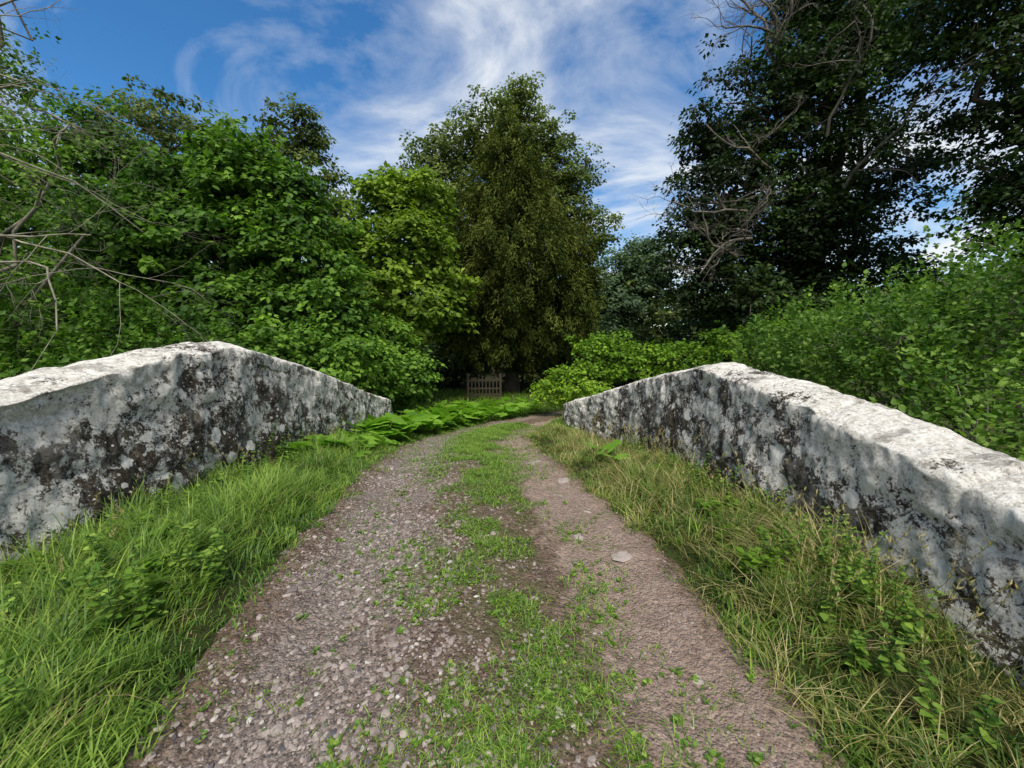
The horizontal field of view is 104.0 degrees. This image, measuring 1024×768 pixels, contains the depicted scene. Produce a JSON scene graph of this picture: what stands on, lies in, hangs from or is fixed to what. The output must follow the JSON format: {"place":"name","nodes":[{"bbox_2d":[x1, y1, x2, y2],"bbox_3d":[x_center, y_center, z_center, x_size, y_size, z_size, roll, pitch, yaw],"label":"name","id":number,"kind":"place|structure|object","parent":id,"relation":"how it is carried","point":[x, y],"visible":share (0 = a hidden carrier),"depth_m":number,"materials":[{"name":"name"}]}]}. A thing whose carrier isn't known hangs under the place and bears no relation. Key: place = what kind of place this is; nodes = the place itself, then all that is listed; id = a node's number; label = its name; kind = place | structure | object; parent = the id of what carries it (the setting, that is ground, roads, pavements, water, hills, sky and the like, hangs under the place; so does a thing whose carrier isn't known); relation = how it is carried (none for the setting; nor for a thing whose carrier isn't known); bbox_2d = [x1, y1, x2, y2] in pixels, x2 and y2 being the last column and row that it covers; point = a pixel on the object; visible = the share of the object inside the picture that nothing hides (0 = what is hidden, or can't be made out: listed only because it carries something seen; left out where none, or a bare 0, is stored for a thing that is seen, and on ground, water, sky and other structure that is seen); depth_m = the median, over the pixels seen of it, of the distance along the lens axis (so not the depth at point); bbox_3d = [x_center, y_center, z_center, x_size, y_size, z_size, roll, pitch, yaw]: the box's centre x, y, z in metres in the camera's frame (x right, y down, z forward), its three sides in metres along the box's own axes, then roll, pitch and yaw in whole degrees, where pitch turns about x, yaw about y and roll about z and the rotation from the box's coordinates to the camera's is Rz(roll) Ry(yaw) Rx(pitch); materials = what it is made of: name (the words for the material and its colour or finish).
{"place":"outdoors","nodes":[
{"label":"outdoors","id":0,"kind":"place"},
{"bbox_2d":[112,411,852,767],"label":"gravel track","id":1,"kind":"structure","parent":0,"point":[662,597],"depth_m":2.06,"materials":[{"name":"grey gravel"}]},
{"bbox_2d":[155,453,812,767],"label":"path weeds","id":2,"kind":"object","parent":1,"relation":"on","point":[638,737],"visible":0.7,"depth_m":1.85,"materials":[{"name":"green plant"}]},
{"bbox_2d":[390,388,603,422],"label":"meadow grass","id":3,"kind":"structure","parent":0,"point":[450,398],"depth_m":18.69,"materials":[{"name":"green plant"}]},
{"bbox_2d":[0,340,1023,767],"bbox_3d":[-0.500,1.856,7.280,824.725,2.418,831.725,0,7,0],"label":"ground","id":4,"kind":"structure","parent":0,"point":[238,584],"depth_m":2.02,"materials":[{"name":"green plant"}]},
{"bbox_2d":[0,84,170,375],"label":"maple tree","id":5,"kind":"object","parent":4,"relation":"on","point":[98,164],"visible":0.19,"depth_m":13.49,"materials":[{"name":"green plant"}]},
{"bbox_2d":[0,0,233,370],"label":"ash tree","id":6,"kind":"object","parent":4,"relation":"on","point":[18,82],"visible":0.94,"depth_m":8.23,"materials":[{"name":"green plant"}]},
{"bbox_2d":[0,247,284,379],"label":"hazel bush","id":7,"kind":"object","parent":4,"relation":"on","point":[61,354],"visible":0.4,"depth_m":8.63,"materials":[{"name":"green plant"}]},
{"bbox_2d":[0,429,342,746],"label":"nettle plant","id":8,"kind":"object","parent":4,"relation":"on","point":[143,600],"visible":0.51,"depth_m":2.20,"materials":[{"name":"green plant"}]},
{"bbox_2d":[0,341,392,566],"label":"stone parapet wall","id":9,"kind":"structure","parent":4,"relation":"on","point":[81,433],"depth_m":3.75,"materials":[{"name":"grey stone"}]},
{"bbox_2d":[10,107,388,364],"bbox_3d":[-8.748,-3.123,11.920,9.720,9.490,5.746,0,7,0],"label":"sycamore tree","id":10,"kind":"object","parent":4,"relation":"on","point":[262,275],"visible":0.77,"depth_m":11.26,"materials":[{"name":"green plant"}]},
{"bbox_2d":[64,74,408,317],"bbox_3d":[-15.616,-8.735,25.388,19.181,18.125,11.325,-2,7,-18],"label":"oak tree","id":11,"kind":"object","parent":4,"relation":"on","point":[313,140],"visible":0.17,"depth_m":23.87,"materials":[{"name":"green plant"}]},
{"bbox_2d":[0,418,487,767],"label":"grass verge","id":12,"kind":"object","parent":4,"relation":"on","point":[254,488],"depth_m":2.19,"materials":[{"name":"green plant"}]},
{"bbox_2d":[221,312,446,410],"bbox_3d":[-5.007,0.048,12.195,4.443,4.697,7.596,2,7,19],"label":"elder bush","id":13,"kind":"object","parent":4,"relation":"on","point":[365,364],"visible":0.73,"depth_m":10.84,"materials":[{"name":"green plant"}]},
{"bbox_2d":[0,469,787,617],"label":"dock plant","id":14,"kind":"object","parent":4,"relation":"on","point":[750,566],"visible":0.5,"depth_m":2.55,"materials":[{"name":"green plant"}]},
{"bbox_2d":[319,160,482,402],"bbox_3d":[-4.490,-3.831,16.383,6.828,10.297,5.147,0,7,0],"label":"horse chestnut tree","id":15,"kind":"object","parent":4,"relation":"on","point":[412,220],"visible":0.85,"depth_m":15.79,"materials":[{"name":"green plant"}]},
{"bbox_2d":[276,397,541,457],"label":"ferns","id":16,"kind":"object","parent":4,"relation":"on","point":[420,420],"visible":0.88,"depth_m":8.91,"materials":[{"name":"green plant"}]},
{"bbox_2d":[467,373,501,399],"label":"wooden gate","id":17,"kind":"structure","parent":4,"relation":"on","point":[486,388],"depth_m":19.12,"materials":[{"name":"brown wood"}]},
{"bbox_2d":[144,421,838,767],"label":"path grass","id":18,"kind":"structure","parent":4,"relation":"on","point":[481,436],"depth_m":2.01,"materials":[{"name":"green plant"}]},
{"bbox_2d":[375,70,624,378],"bbox_3d":[-1.185,-10.364,28.723,17.996,20.628,11.582,0,7,0],"label":"beech tree","id":19,"kind":"object","parent":4,"relation":"on","point":[518,98],"visible":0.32,"depth_m":25.96,"materials":[{"name":"green plant"}]},
{"bbox_2d":[247,416,775,513],"bbox_3d":[-1.002,1.025,4.742,6.889,0.980,2.015,5,9,35],"label":"wall fern plant","id":20,"kind":"object","parent":4,"relation":"on","point":[762,501],"depth_m":5.31,"materials":[{"name":"green plant"}]},
{"bbox_2d":[0,242,1023,379],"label":"distant trees","id":21,"kind":"object","parent":4,"relation":"on","point":[668,312],"visible":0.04,"depth_m":36.11,"materials":[{"name":"green plant"}]},
{"bbox_2d":[427,103,609,393],"bbox_3d":[-0.104,-6.186,19.677,9.713,14.359,7.737,0,7,0],"label":"yew tree","id":22,"kind":"object","parent":4,"relation":"on","point":[526,308],"visible":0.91,"depth_m":18.52,"materials":[{"name":"green plant"}]},
{"bbox_2d":[529,361,613,411],"bbox_3d":[2.058,0.308,13.781,3.467,2.204,1.753,5,8,34],"label":"bush","id":23,"kind":"object","parent":4,"relation":"on","point":[573,376],"visible":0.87,"depth_m":13.56,"materials":[{"name":"green plant"}]},
{"bbox_2d":[304,312,844,389],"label":"undergrowth","id":24,"kind":"object","parent":4,"relation":"on","point":[453,376],"visible":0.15,"depth_m":24.00,"materials":[{"name":"green plant"}]},
{"bbox_2d":[585,439,663,470],"bbox_3d":[1.405,0.981,5.213,0.448,0.339,1.267,-3,7,-20],"label":"burdock plant","id":25,"kind":"object","parent":4,"relation":"on","point":[610,447],"visible":0.71,"depth_m":5.43,"materials":[{"name":"green plant"}]},
{"bbox_2d":[568,231,684,340],"bbox_3d":[8.897,-7.339,36.584,14.084,12.603,9.991,0,7,0],"label":"tree","id":26,"kind":"object","parent":4,"relation":"on","point":[611,314],"visible":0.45,"depth_m":34.57,"materials":[{"name":"green plant"}]},
{"bbox_2d":[565,308,892,383],"bbox_3d":[7.423,-0.636,14.172,11.300,4.204,2.916,0,7,-3],"label":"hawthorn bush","id":27,"kind":"object","parent":4,"relation":"on","point":[609,352],"visible":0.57,"depth_m":13.58,"materials":[{"name":"green plant"}]},
{"bbox_2d":[562,362,1023,687],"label":"stone parapet wall","id":28,"kind":"structure","parent":4,"relation":"on","point":[954,496],"depth_m":2.77,"materials":[{"name":"grey stone"}]},
{"bbox_2d":[617,433,1004,756],"bbox_3d":[1.946,1.074,4.072,0.866,0.988,6.011,0,7,0],"label":"nettle plant","id":29,"kind":"object","parent":4,"relation":"on","point":[912,631],"visible":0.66,"depth_m":2.04,"materials":[{"name":"green plant"}]},
{"bbox_2d":[629,0,1021,373],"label":"elm tree","id":30,"kind":"object","parent":4,"relation":"on","point":[801,234],"visible":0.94,"depth_m":16.00,"materials":[{"name":"green plant"}]},
{"bbox_2d":[681,229,1023,407],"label":"bush","id":31,"kind":"object","parent":4,"relation":"on","point":[760,355],"visible":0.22,"depth_m":9.79,"materials":[{"name":"green plant"}]},
{"bbox_2d":[763,202,1023,460],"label":"bush","id":32,"kind":"object","parent":4,"relation":"on","point":[954,384],"visible":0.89,"depth_m":6.29,"materials":[{"name":"green plant"}]},
{"bbox_2d":[858,0,1023,419],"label":"lime tree","id":33,"kind":"object","parent":4,"relation":"on","point":[1004,187],"visible":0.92,"depth_m":11.86,"materials":[{"name":"green plant"}]},
{"bbox_2d":[0,0,1023,327],"label":"sky","id":34,"kind":"structure","parent":0,"point":[375,71],"materials":[{"name":"blue"}]},
{"bbox_2d":[1,411,1023,767],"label":"seeding grass","id":35,"kind":"structure","parent":0,"point":[925,637],"depth_m":2.08,"materials":[{"name":"green plant"}]},
{"bbox_2d":[376,460,703,684],"bbox_3d":[-0.057,1.287,4.154,2.350,0.389,4.621,0,7,0],"label":"flat stone","id":36,"kind":"object","parent":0,"point":[624,556],"visible":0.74,"depth_m":2.93,"materials":[{"name":"grey stone"}]},
{"bbox_2d":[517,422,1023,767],"bbox_3d":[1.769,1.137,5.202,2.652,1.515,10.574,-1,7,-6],"label":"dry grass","id":37,"kind":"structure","parent":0,"point":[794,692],"depth_m":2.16,"materials":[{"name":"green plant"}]}
]}

